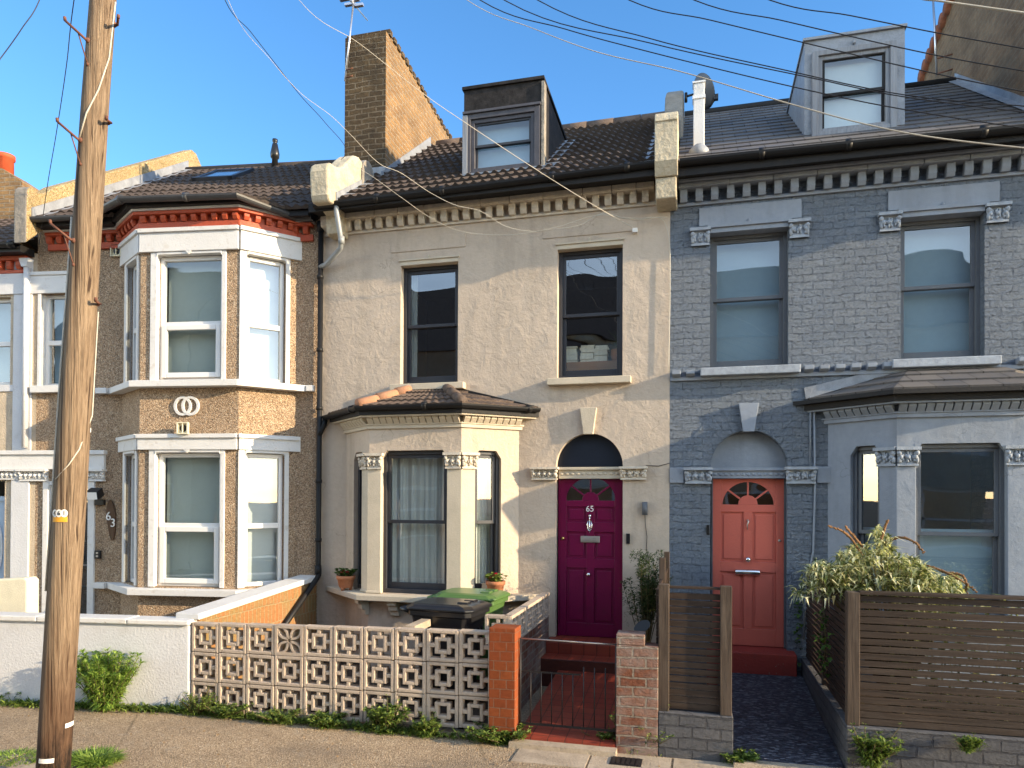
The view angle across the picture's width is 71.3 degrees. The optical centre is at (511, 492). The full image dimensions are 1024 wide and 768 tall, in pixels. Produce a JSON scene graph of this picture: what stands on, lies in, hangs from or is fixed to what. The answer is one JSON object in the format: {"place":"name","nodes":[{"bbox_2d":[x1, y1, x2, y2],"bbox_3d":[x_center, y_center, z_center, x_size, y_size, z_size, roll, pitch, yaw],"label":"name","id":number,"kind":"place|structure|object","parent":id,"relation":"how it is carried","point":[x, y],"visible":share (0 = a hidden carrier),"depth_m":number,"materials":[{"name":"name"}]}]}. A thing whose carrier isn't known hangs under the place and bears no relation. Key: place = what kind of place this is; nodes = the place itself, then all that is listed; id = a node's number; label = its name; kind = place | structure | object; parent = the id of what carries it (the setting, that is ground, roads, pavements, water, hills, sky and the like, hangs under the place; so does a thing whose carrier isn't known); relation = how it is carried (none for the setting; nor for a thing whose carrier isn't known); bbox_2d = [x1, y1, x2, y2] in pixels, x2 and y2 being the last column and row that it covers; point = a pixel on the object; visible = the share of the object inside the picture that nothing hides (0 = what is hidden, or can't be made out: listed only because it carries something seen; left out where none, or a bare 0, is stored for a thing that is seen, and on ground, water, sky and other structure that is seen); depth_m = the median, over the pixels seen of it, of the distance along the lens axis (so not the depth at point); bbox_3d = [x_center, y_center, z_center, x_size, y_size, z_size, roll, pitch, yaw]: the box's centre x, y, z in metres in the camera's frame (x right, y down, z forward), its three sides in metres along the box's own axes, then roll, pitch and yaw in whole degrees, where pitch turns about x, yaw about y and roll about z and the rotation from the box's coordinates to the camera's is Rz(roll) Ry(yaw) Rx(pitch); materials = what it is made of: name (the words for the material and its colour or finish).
{"place":"outdoors","nodes":[
{"label":"outdoors","id":0,"kind":"place"},
{"bbox_2d":[212,660,487,730],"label":"garden ground","id":1,"kind":"structure","parent":0,"point":[443,709],"depth_m":7.68,"materials":[{"name":"plant"}]},
{"bbox_2d":[400,597,491,705],"bbox_3d":[-0.692,1.664,7.531,0.839,1.074,0.626,0,-1,21],"label":"wheelie bin","id":2,"kind":"object","parent":1,"relation":"on","point":[450,613],"visible":0.58,"depth_m":7.30,"materials":[{"name":"black plastic"}]},
{"bbox_2d":[427,588,509,679],"bbox_3d":[-0.493,1.651,8.222,0.839,1.074,0.626,0,-1,19],"label":"wheelie bin","id":3,"kind":"object","parent":1,"relation":"on","point":[496,598],"visible":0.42,"depth_m":8.01,"materials":[{"name":"green plastic"}]},
{"bbox_2d":[0,625,711,767],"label":"pavement","id":4,"kind":"structure","parent":0,"point":[251,744],"depth_m":6.38,"materials":[{"name":"concrete"}]},
{"bbox_2d":[0,151,38,577],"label":"terraced house","id":5,"kind":"structure","parent":4,"relation":"on","point":[18,327],"depth_m":10.34,"materials":[{"name":"white paint"}]},
{"bbox_2d":[0,496,4,577],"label":"door","id":6,"kind":"structure","parent":5,"relation":"in","point":[2,498],"depth_m":10.45,"materials":[{"name":"white paint"}]},
{"bbox_2d":[0,299,10,384],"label":"window","id":7,"kind":"structure","parent":5,"relation":"in","point":[5,304],"depth_m":10.65,"materials":[{"name":"white plastic"}]},
{"bbox_2d":[35,0,119,767],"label":"utility pole","id":8,"kind":"object","parent":4,"relation":"on","point":[68,505],"visible":1,"depth_m":5.30,"materials":[{"name":"wood"}]},
{"bbox_2d":[0,0,39,58],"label":"overhead wire","id":9,"kind":"object","parent":8,"relation":"attached to","point":[20,30],"visible":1,"depth_m":5.23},
{"bbox_2d":[39,0,74,243],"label":"overhead wire","id":10,"kind":"object","parent":8,"relation":"attached to","point":[59,112],"visible":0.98,"depth_m":8.50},
{"bbox_2d":[228,0,664,231],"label":"overhead wire","id":11,"kind":"object","parent":8,"relation":"attached to","point":[437,196],"visible":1,"depth_m":8.62,"materials":[{"name":"metal"}]},
{"bbox_2d":[299,0,633,227],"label":"overhead wire","id":12,"kind":"object","parent":8,"relation":"attached to","point":[474,128],"visible":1,"depth_m":7.46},
{"bbox_2d":[467,0,1023,148],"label":"overhead wire","id":13,"kind":"object","parent":8,"relation":"attached to","point":[780,100],"visible":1,"depth_m":4.37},
{"bbox_2d":[480,0,1023,128],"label":"overhead wire","id":14,"kind":"object","parent":8,"relation":"attached to","point":[758,78],"visible":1,"depth_m":4.38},
{"bbox_2d":[504,0,1023,112],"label":"overhead wire","id":15,"kind":"object","parent":8,"relation":"attached to","point":[768,68],"visible":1,"depth_m":4.41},
{"bbox_2d":[537,0,1023,106],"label":"overhead wire","id":16,"kind":"object","parent":8,"relation":"attached to","point":[784,69],"visible":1,"depth_m":4.39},
{"bbox_2d":[629,0,1023,91],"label":"overhead wire","id":17,"kind":"object","parent":8,"relation":"attached to","point":[830,48],"visible":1,"depth_m":4.32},
{"bbox_2d":[694,0,1023,71],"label":"overhead wire","id":18,"kind":"object","parent":8,"relation":"attached to","point":[860,38],"visible":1,"depth_m":4.29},
{"bbox_2d":[769,0,1023,48],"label":"overhead wire","id":19,"kind":"object","parent":8,"relation":"attached to","point":[898,25],"visible":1,"depth_m":4.23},
{"bbox_2d":[924,0,1023,13],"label":"overhead wire","id":20,"kind":"object","parent":8,"relation":"attached to","point":[987,7],"visible":1,"depth_m":4.13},
{"bbox_2d":[0,612,196,707],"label":"garden wall","id":21,"kind":"structure","parent":4,"relation":"on","point":[163,644],"depth_m":7.46,"materials":[{"name":"white paint"}]},
{"bbox_2d":[71,743,129,767],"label":"grass tuft","id":22,"kind":"object","parent":4,"relation":"on","point":[102,755],"visible":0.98,"depth_m":5.92,"materials":[{"name":"green plant"}]},
{"bbox_2d":[76,646,146,712],"bbox_3d":[-4.199,1.931,7.352,0.724,0.682,0.768,1,-1,-40],"label":"wild bush","id":23,"kind":"object","parent":4,"relation":"on","point":[105,687],"visible":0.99,"depth_m":7.24,"materials":[{"name":"green plant"}]},
{"bbox_2d":[0,138,335,650],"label":"terraced house","id":24,"kind":"structure","parent":4,"relation":"on","point":[201,489],"depth_m":9.79,"materials":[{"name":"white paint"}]},
{"bbox_2d":[45,295,64,384],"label":"window","id":25,"kind":"structure","parent":24,"relation":"in","point":[59,299],"depth_m":10.45,"materials":[{"name":"white plastic"}]},
{"bbox_2d":[81,500,87,589],"bbox_3d":[-6.351,1.034,10.363,0.620,1.950,0.040,0,-1,6],"label":"door","id":26,"kind":"structure","parent":24,"relation":"in","point":[85,542],"depth_m":10.33,"materials":[{"name":"black plastic"}]},
{"bbox_2d":[130,455,134,582],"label":"window","id":27,"kind":"structure","parent":24,"relation":"in","point":[133,456],"depth_m":10.03,"materials":[{"name":"white plastic"}]},
{"bbox_2d":[132,265,136,379],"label":"window","id":28,"kind":"structure","parent":24,"relation":"in","point":[135,268],"depth_m":10.05,"materials":[{"name":"white plastic"}]},
{"bbox_2d":[158,453,219,586],"bbox_3d":[-4.307,0.366,9.644,0.918,1.785,0.188,0,-1,7],"label":"window","id":29,"kind":"structure","parent":24,"relation":"in","point":[189,541],"depth_m":9.73,"materials":[{"name":"glass"}]},
{"bbox_2d":[160,256,221,379],"bbox_3d":[-4.293,-2.339,9.668,0.918,1.675,0.188,0,-1,7],"label":"window","id":30,"kind":"structure","parent":24,"relation":"in","point":[190,342],"depth_m":9.75,"materials":[{"name":"white plastic"}]},
{"bbox_2d":[191,168,253,181],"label":"roof window","id":31,"kind":"structure","parent":24,"relation":"in","point":[219,174],"depth_m":12.43,"materials":[{"name":"glass"}]},
{"bbox_2d":[244,453,282,586],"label":"window","id":32,"kind":"structure","parent":24,"relation":"in","point":[263,472],"depth_m":9.81,"materials":[{"name":"glass"}]},
{"bbox_2d":[246,256,283,382],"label":"window","id":33,"kind":"structure","parent":24,"relation":"in","point":[265,278],"depth_m":9.84,"materials":[{"name":"glass"}]},
{"bbox_2d":[175,685,217,717],"bbox_3d":[-3.199,2.120,7.224,0.461,0.320,0.337,0,-1,14],"label":"weed clump","id":34,"kind":"object","parent":4,"relation":"on","point":[191,706],"visible":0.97,"depth_m":7.19,"materials":[{"name":"green plant"}]},
{"bbox_2d":[203,701,252,720],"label":"weed clump","id":35,"kind":"object","parent":4,"relation":"on","point":[221,710],"visible":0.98,"depth_m":7.10,"materials":[{"name":"green plant"}]},
{"bbox_2d":[176,575,315,695],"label":"garden wall","id":36,"kind":"structure","parent":4,"relation":"on","point":[274,603],"depth_m":8.61,"materials":[{"name":"orange brick"}]},
{"bbox_2d":[0,696,511,745],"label":"grass strip","id":37,"kind":"object","parent":4,"relation":"on","point":[133,707],"depth_m":7.10,"materials":[{"name":"green plant"}]},
{"bbox_2d":[252,705,308,725],"bbox_3d":[-2.278,2.186,6.955,0.613,0.186,0.421,0,-1,14],"label":"weed clump","id":38,"kind":"object","parent":4,"relation":"on","point":[276,715],"visible":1,"depth_m":6.95,"materials":[{"name":"green plant"}]},
{"bbox_2d":[298,708,347,729],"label":"weed clump","id":39,"kind":"object","parent":4,"relation":"on","point":[322,720],"visible":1,"depth_m":6.82,"materials":[{"name":"green plant"}]},
{"bbox_2d":[191,619,488,735],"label":"screen wall","id":40,"kind":"structure","parent":4,"relation":"on","point":[248,667],"depth_m":6.97,"materials":[{"name":"concrete"}]},
{"bbox_2d":[3,707,712,767],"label":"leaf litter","id":41,"kind":"object","parent":4,"relation":"on","point":[297,750],"visible":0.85,"depth_m":6.38,"materials":[{"name":"plant"}]},
{"bbox_2d":[0,748,733,767],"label":"paving slabs","id":42,"kind":"structure","parent":4,"relation":"on","point":[551,758],"depth_m":5.96,"materials":[{"name":"concrete"}]},
{"bbox_2d":[0,746,35,766],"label":"grass tuft","id":43,"kind":"object","parent":42,"relation":"on","point":[18,752],"visible":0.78,"depth_m":6.01,"materials":[{"name":"green plant"}]},
{"bbox_2d":[609,756,642,766],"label":"drain grate","id":44,"kind":"object","parent":42,"relation":"on","point":[627,761],"visible":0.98,"depth_m":5.94,"materials":[{"name":"black metal"}]},
{"bbox_2d":[363,694,411,735],"bbox_3d":[-1.180,2.104,6.690,0.454,0.411,0.359,0,-1,40],"label":"weed clump","id":45,"kind":"object","parent":4,"relation":"on","point":[382,718],"visible":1,"depth_m":6.67,"materials":[{"name":"green plant"}]},
{"bbox_2d":[411,711,442,737],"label":"weed clump","id":46,"kind":"object","parent":4,"relation":"on","point":[424,728],"visible":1,"depth_m":6.57,"materials":[{"name":"green plant"}]},
{"bbox_2d":[266,29,684,685],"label":"terraced house","id":47,"kind":"structure","parent":4,"relation":"on","point":[472,431],"depth_m":9.12,"materials":[{"name":"paint"}]},
{"bbox_2d":[225,0,345,159],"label":"overhead wire","id":48,"kind":"object","parent":47,"relation":"attached to","point":[283,74],"visible":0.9,"depth_m":7.73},
{"bbox_2d":[334,568,357,590],"bbox_3d":[-2.187,1.129,9.347,0.307,0.299,0.266,0,-1,14],"label":"flower pot","id":49,"kind":"object","parent":47,"relation":"on","point":[345,579],"visible":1,"depth_m":9.27,"materials":[{"name":"ceramic"}]},
{"bbox_2d":[339,0,367,81],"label":"aerial","id":50,"kind":"object","parent":47,"relation":"attached to","point":[353,4],"visible":1,"depth_m":10.72,"materials":[{"name":"metal"}]},
{"bbox_2d":[357,453,361,588],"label":"window","id":51,"kind":"structure","parent":47,"relation":"in","point":[359,471],"depth_m":9.50,"materials":[{"name":"grey paint"}]},
{"bbox_2d":[383,451,446,593],"bbox_3d":[-1.182,0.375,9.074,0.930,1.794,0.205,0,-1,14],"label":"window","id":52,"kind":"structure","parent":47,"relation":"in","point":[415,482],"depth_m":9.13,"materials":[{"name":"grey paint"}]},
{"bbox_2d":[403,264,457,383],"bbox_3d":[-1.052,-2.229,9.630,0.810,1.593,0.177,0,-1,14],"label":"window","id":53,"kind":"structure","parent":47,"relation":"in","point":[410,342],"depth_m":9.64,"materials":[{"name":"grey paint"}]},
{"bbox_2d":[474,451,498,588],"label":"window","id":54,"kind":"structure","parent":47,"relation":"in","point":[487,471],"depth_m":9.11,"materials":[{"name":"glass"}]},
{"bbox_2d":[484,572,507,589],"bbox_3d":[-0.202,1.137,8.798,0.292,0.294,0.269,0,-1,14],"label":"flower pot","id":55,"kind":"object","parent":47,"relation":"on","point":[494,581],"visible":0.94,"depth_m":8.73,"materials":[{"name":"ceramic"}]},
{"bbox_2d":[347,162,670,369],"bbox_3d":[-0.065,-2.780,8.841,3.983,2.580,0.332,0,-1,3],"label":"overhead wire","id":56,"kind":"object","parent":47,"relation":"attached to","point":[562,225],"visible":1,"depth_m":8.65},
{"bbox_2d":[559,479,621,637],"bbox_3d":[0.981,0.809,8.973,0.780,2.009,0.119,0,-1,14],"label":"door","id":57,"kind":"structure","parent":47,"relation":"in","point":[590,528],"depth_m":8.99,"materials":[{"name":"paint"}]},
{"bbox_2d":[559,248,622,377],"bbox_3d":[1.006,-2.244,9.059,0.820,1.633,0.100,0,-1,14],"label":"window","id":58,"kind":"structure","parent":47,"relation":"in","point":[613,252],"depth_m":9.05,"materials":[{"name":"grey paint"}]},
{"bbox_2d":[566,360,616,370],"bbox_3d":[1.065,-1.453,9.356,0.930,0.480,0.280,0,-1,14],"label":"sideboard","id":59,"kind":"object","parent":47,"relation":"in","point":[589,365],"visible":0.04,"depth_m":9.22,"materials":[{"name":"brown wood"}]},
{"bbox_2d":[580,359,593,361],"bbox_3d":[0.990,-1.712,9.322,0.178,0.032,0.107,0,-1,14],"label":"book","id":60,"kind":"object","parent":59,"relation":"on","point":[587,360],"visible":0.66,"depth_m":9.27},
{"bbox_2d":[580,356,593,359],"bbox_3d":[0.982,-1.750,9.319,0.173,0.043,0.119,0,-1,14],"label":"book","id":61,"kind":"object","parent":60,"relation":"on","point":[585,357],"visible":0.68,"depth_m":9.27,"materials":[{"name":"paper"}]},
{"bbox_2d":[580,352,593,355],"bbox_3d":[0.985,-1.795,9.328,0.170,0.044,0.101,0,-1,14],"label":"book","id":62,"kind":"object","parent":61,"relation":"on","point":[587,354],"visible":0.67,"depth_m":9.28,"materials":[{"name":"paper"}]},
{"bbox_2d":[581,349,594,352],"bbox_3d":[0.997,-1.836,9.318,0.179,0.037,0.114,0,-1,14],"label":"book","id":63,"kind":"object","parent":62,"relation":"on","point":[588,351],"visible":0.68,"depth_m":9.27,"materials":[{"name":"paper"}]},
{"bbox_2d":[580,347,594,350],"bbox_3d":[0.984,-1.871,9.327,0.185,0.032,0.105,0,-1,14],"label":"book","id":64,"kind":"object","parent":63,"relation":"on","point":[584,348],"visible":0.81,"depth_m":9.28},
{"bbox_2d":[594,358,607,360],"bbox_3d":[1.157,-1.716,9.274,0.170,0.042,0.117,0,-1,14],"label":"book","id":65,"kind":"object","parent":59,"relation":"on","point":[600,359],"visible":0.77,"depth_m":9.22,"materials":[{"name":"paper"}]},
{"bbox_2d":[594,355,607,357],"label":"book","id":66,"kind":"object","parent":65,"relation":"on","point":[601,356],"visible":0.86,"depth_m":9.23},
{"bbox_2d":[594,352,608,355],"bbox_3d":[1.158,-1.792,9.276,0.178,0.035,0.115,0,-1,14],"label":"book","id":67,"kind":"object","parent":66,"relation":"on","point":[601,353],"visible":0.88,"depth_m":9.22,"materials":[{"name":"paper"}]},
{"bbox_2d":[603,330,616,359],"bbox_3d":[1.365,-1.919,9.230,0.547,0.448,0.352,0,-1,4],"label":"flower pot","id":68,"kind":"object","parent":59,"relation":"on","point":[613,354],"visible":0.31,"depth_m":9.21,"materials":[{"name":"ceramic"}]},
{"bbox_2d":[632,228,637,233],"bbox_3d":[1.509,-3.209,8.752,0.060,0.050,0.060,0,-1,14],"label":"cable bracket","id":69,"kind":"object","parent":47,"relation":"attached to","point":[634,230],"visible":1,"depth_m":8.73,"materials":[{"name":"white paint"}]},
{"bbox_2d":[685,73,717,109],"bbox_3d":[2.655,-5.565,9.916,0.439,0.423,0.271,0,-1,42],"label":"satellite dish","id":70,"kind":"object","parent":47,"relation":"attached to","point":[711,97],"visible":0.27,"depth_m":9.81,"materials":[{"name":"grey paint"}]},
{"bbox_2d":[465,716,532,745],"bbox_3d":[-0.105,2.184,6.447,0.637,0.231,0.489,0,-1,14],"label":"weed clump","id":71,"kind":"object","parent":4,"relation":"on","point":[497,737],"visible":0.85,"depth_m":6.37,"materials":[{"name":"green plant"}]},
{"bbox_2d":[489,624,520,735],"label":"brick pier","id":72,"kind":"structure","parent":4,"relation":"on","point":[504,645],"depth_m":6.45,"materials":[{"name":"brick"}]},
{"bbox_2d":[485,592,548,708],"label":"screen wall","id":73,"kind":"structure","parent":4,"relation":"on","point":[531,617],"depth_m":7.90,"materials":[{"name":"concrete"}]},
{"bbox_2d":[581,723,615,740],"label":"weed clump","id":74,"kind":"object","parent":4,"relation":"on","point":[602,735],"visible":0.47,"depth_m":6.34,"materials":[{"name":"green plant"}]},
{"bbox_2d":[616,630,658,755],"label":"brick wall","id":75,"kind":"structure","parent":4,"relation":"on","point":[636,679],"depth_m":6.16,"materials":[{"name":"brick"}]},
{"bbox_2d":[519,638,616,734],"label":"iron gate","id":76,"kind":"structure","parent":75,"relation":"attached to","point":[566,726],"depth_m":6.42,"materials":[{"name":"grey metal"}]},
{"bbox_2d":[634,620,649,630],"bbox_3d":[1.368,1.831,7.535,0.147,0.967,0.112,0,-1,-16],"label":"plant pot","id":77,"kind":"object","parent":4,"relation":"on","point":[643,625],"visible":0.63,"depth_m":7.54,"materials":[{"name":"black plastic"}]},
{"bbox_2d":[599,704,686,757],"bbox_3d":[1.169,2.051,6.279,0.802,0.482,0.570,0,-1,14],"label":"weed clump","id":78,"kind":"object","parent":4,"relation":"on","point":[647,735],"visible":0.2,"depth_m":6.10,"materials":[{"name":"green plant"}]},
{"bbox_2d":[509,739,834,767],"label":"path edging","id":79,"kind":"object","parent":4,"relation":"on","point":[591,750],"visible":0.7,"depth_m":6.15,"materials":[{"name":"concrete"}]},
{"bbox_2d":[656,552,732,762],"bbox_3d":[1.842,1.472,7.256,0.660,1.640,2.500,0,-1,14],"label":"slatted fence","id":80,"kind":"object","parent":4,"relation":"on","point":[705,733],"visible":0.9,"depth_m":6.08,"materials":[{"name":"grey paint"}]},
{"bbox_2d":[720,746,760,763],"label":"weed clump","id":81,"kind":"object","parent":4,"relation":"on","point":[741,755],"visible":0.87,"depth_m":5.93,"materials":[{"name":"green plant"}]},
{"bbox_2d":[718,673,843,767],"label":"slate path","id":82,"kind":"structure","parent":4,"relation":"on","point":[777,718],"depth_m":6.73,"materials":[{"name":"stone"}]},
{"bbox_2d":[669,0,1023,690],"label":"terraced house","id":83,"kind":"structure","parent":4,"relation":"on","point":[847,323],"depth_m":8.26,"materials":[{"name":"brick"}]},
{"bbox_2d":[689,80,708,152],"bbox_3d":[2.252,-4.469,8.604,0.260,0.910,0.253,0,-1,14],"label":"flue pipe","id":84,"kind":"object","parent":83,"relation":"on","point":[699,146],"visible":0.74,"depth_m":8.54,"materials":[{"name":"white paint"}]},
{"bbox_2d":[712,479,783,646],"bbox_3d":[2.816,0.832,8.522,0.810,1.992,0.123,0,-1,14],"label":"door","id":85,"kind":"structure","parent":83,"relation":"in","point":[748,536],"depth_m":8.53,"materials":[{"name":"orange paint"}]},
{"bbox_2d":[710,232,786,367],"bbox_3d":[2.853,-2.283,8.654,0.880,1.623,0.180,0,-1,14],"label":"window","id":86,"kind":"structure","parent":83,"relation":"in","point":[748,273],"depth_m":8.70,"materials":[{"name":"grey glass"}]},
{"bbox_2d":[853,446,878,590],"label":"window","id":87,"kind":"structure","parent":83,"relation":"in","point":[859,531],"depth_m":7.98,"materials":[{"name":"grey wood"}]},
{"bbox_2d":[901,216,979,358],"bbox_3d":[4.831,-2.278,8.142,0.835,1.603,0.180,0,-1,14],"label":"window","id":88,"kind":"structure","parent":83,"relation":"in","point":[940,259],"depth_m":8.19,"materials":[{"name":"grey glass"}]},
{"bbox_2d":[932,1,952,75],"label":"aerial","id":89,"kind":"object","parent":83,"relation":"attached to","point":[935,42],"visible":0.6,"depth_m":10.57,"materials":[{"name":"metal"}]},
{"bbox_2d":[916,444,1004,614],"bbox_3d":[4.677,0.391,7.525,0.850,1.794,0.140,0,-1,14],"label":"window","id":90,"kind":"structure","parent":83,"relation":"in","point":[976,554],"depth_m":7.53,"materials":[{"name":"grey glass"}]},
{"bbox_2d":[845,722,906,767],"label":"weed clump","id":91,"kind":"object","parent":4,"relation":"on","point":[872,752],"visible":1,"depth_m":5.56,"materials":[{"name":"green plant"}]},
{"bbox_2d":[801,571,1023,767],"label":"slatted fence","id":92,"kind":"object","parent":4,"relation":"on","point":[838,700],"visible":0.88,"depth_m":5.64,"materials":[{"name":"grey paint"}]},
{"bbox_2d":[793,587,803,666],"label":"climbing plant","id":93,"kind":"object","parent":92,"relation":"attached to","point":[798,616],"visible":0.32,"depth_m":8.15,"materials":[{"name":"green plant"}]},
{"bbox_2d":[809,607,833,677],"bbox_3d":[2.948,1.407,6.829,0.200,0.647,1.258,0,-1,21],"label":"climbing plant","id":94,"kind":"object","parent":92,"relation":"attached to","point":[823,647],"visible":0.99,"depth_m":6.68,"materials":[{"name":"green plant"}]},
{"bbox_2d":[953,732,986,753],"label":"weed clump","id":95,"kind":"object","parent":92,"relation":"attached to","point":[969,744],"visible":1,"depth_m":5.42,"materials":[{"name":"green plant"}]},
{"bbox_3d":[4.591,2.206,6.693,3.050,0.250,2.400,0,-1,14],"label":"planting bed","id":96,"kind":"object","parent":4,"relation":"on","visible":0},
{"bbox_2d":[786,520,1023,727],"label":"shrub","id":97,"kind":"object","parent":96,"relation":"on","point":[908,574],"visible":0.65,"depth_m":6.15,"materials":[{"name":"green plant"}]},
{"bbox_2d":[0,0,943,189],"label":"sky","id":98,"kind":"structure","parent":0,"point":[186,75],"materials":[{"name":"blue"}]},
{"bbox_2d":[521,670,615,747],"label":"tiled path","id":99,"kind":"structure","parent":0,"point":[558,734],"depth_m":7.03,"materials":[{"name":"red tile"}]},
{"bbox_3d":[1.526,2.069,8.158,0.330,0.300,0.325,0,-1,14],"label":"planter","id":100,"kind":"object","parent":99,"relation":"on","visible":0},
{"bbox_2d":[620,549,673,641],"bbox_3d":[1.562,1.286,8.200,0.596,1.290,0.682,0,-1,-15],"label":"evergreen shrub","id":101,"kind":"object","parent":100,"relation":"in","point":[647,601],"visible":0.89,"depth_m":8.12,"materials":[{"name":"green plant"}]},
{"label":"book","id":102,"kind":"object","parent":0,"visible":0},
{"bbox_2d":[595,347,609,351],"bbox_3d":[1.171,-1.854,9.272,0.183,0.033,0.116,0,-1,14],"label":"book","id":103,"kind":"object","parent":102,"relation":"on","point":[605,348],"visible":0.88,"depth_m":9.22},
{"bbox_2d":[595,345,607,347],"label":"book","id":104,"kind":"object","parent":103,"relation":"on","point":[600,346],"visible":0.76,"depth_m":9.23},
{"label":"paved yard","id":105,"kind":"structure","parent":0,"visible":0},
{"bbox_2d":[0,576,38,612],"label":"garden wall","id":106,"kind":"structure","parent":105,"relation":"on","point":[19,594],"depth_m":8.71,"materials":[{"name":"beige paint"}]},
{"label":"book","id":107,"kind":"object","parent":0,"visible":0},
{"bbox_2d":[567,355,577,357],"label":"book","id":108,"kind":"object","parent":107,"relation":"on","point":[572,356],"visible":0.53,"depth_m":9.32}
]}

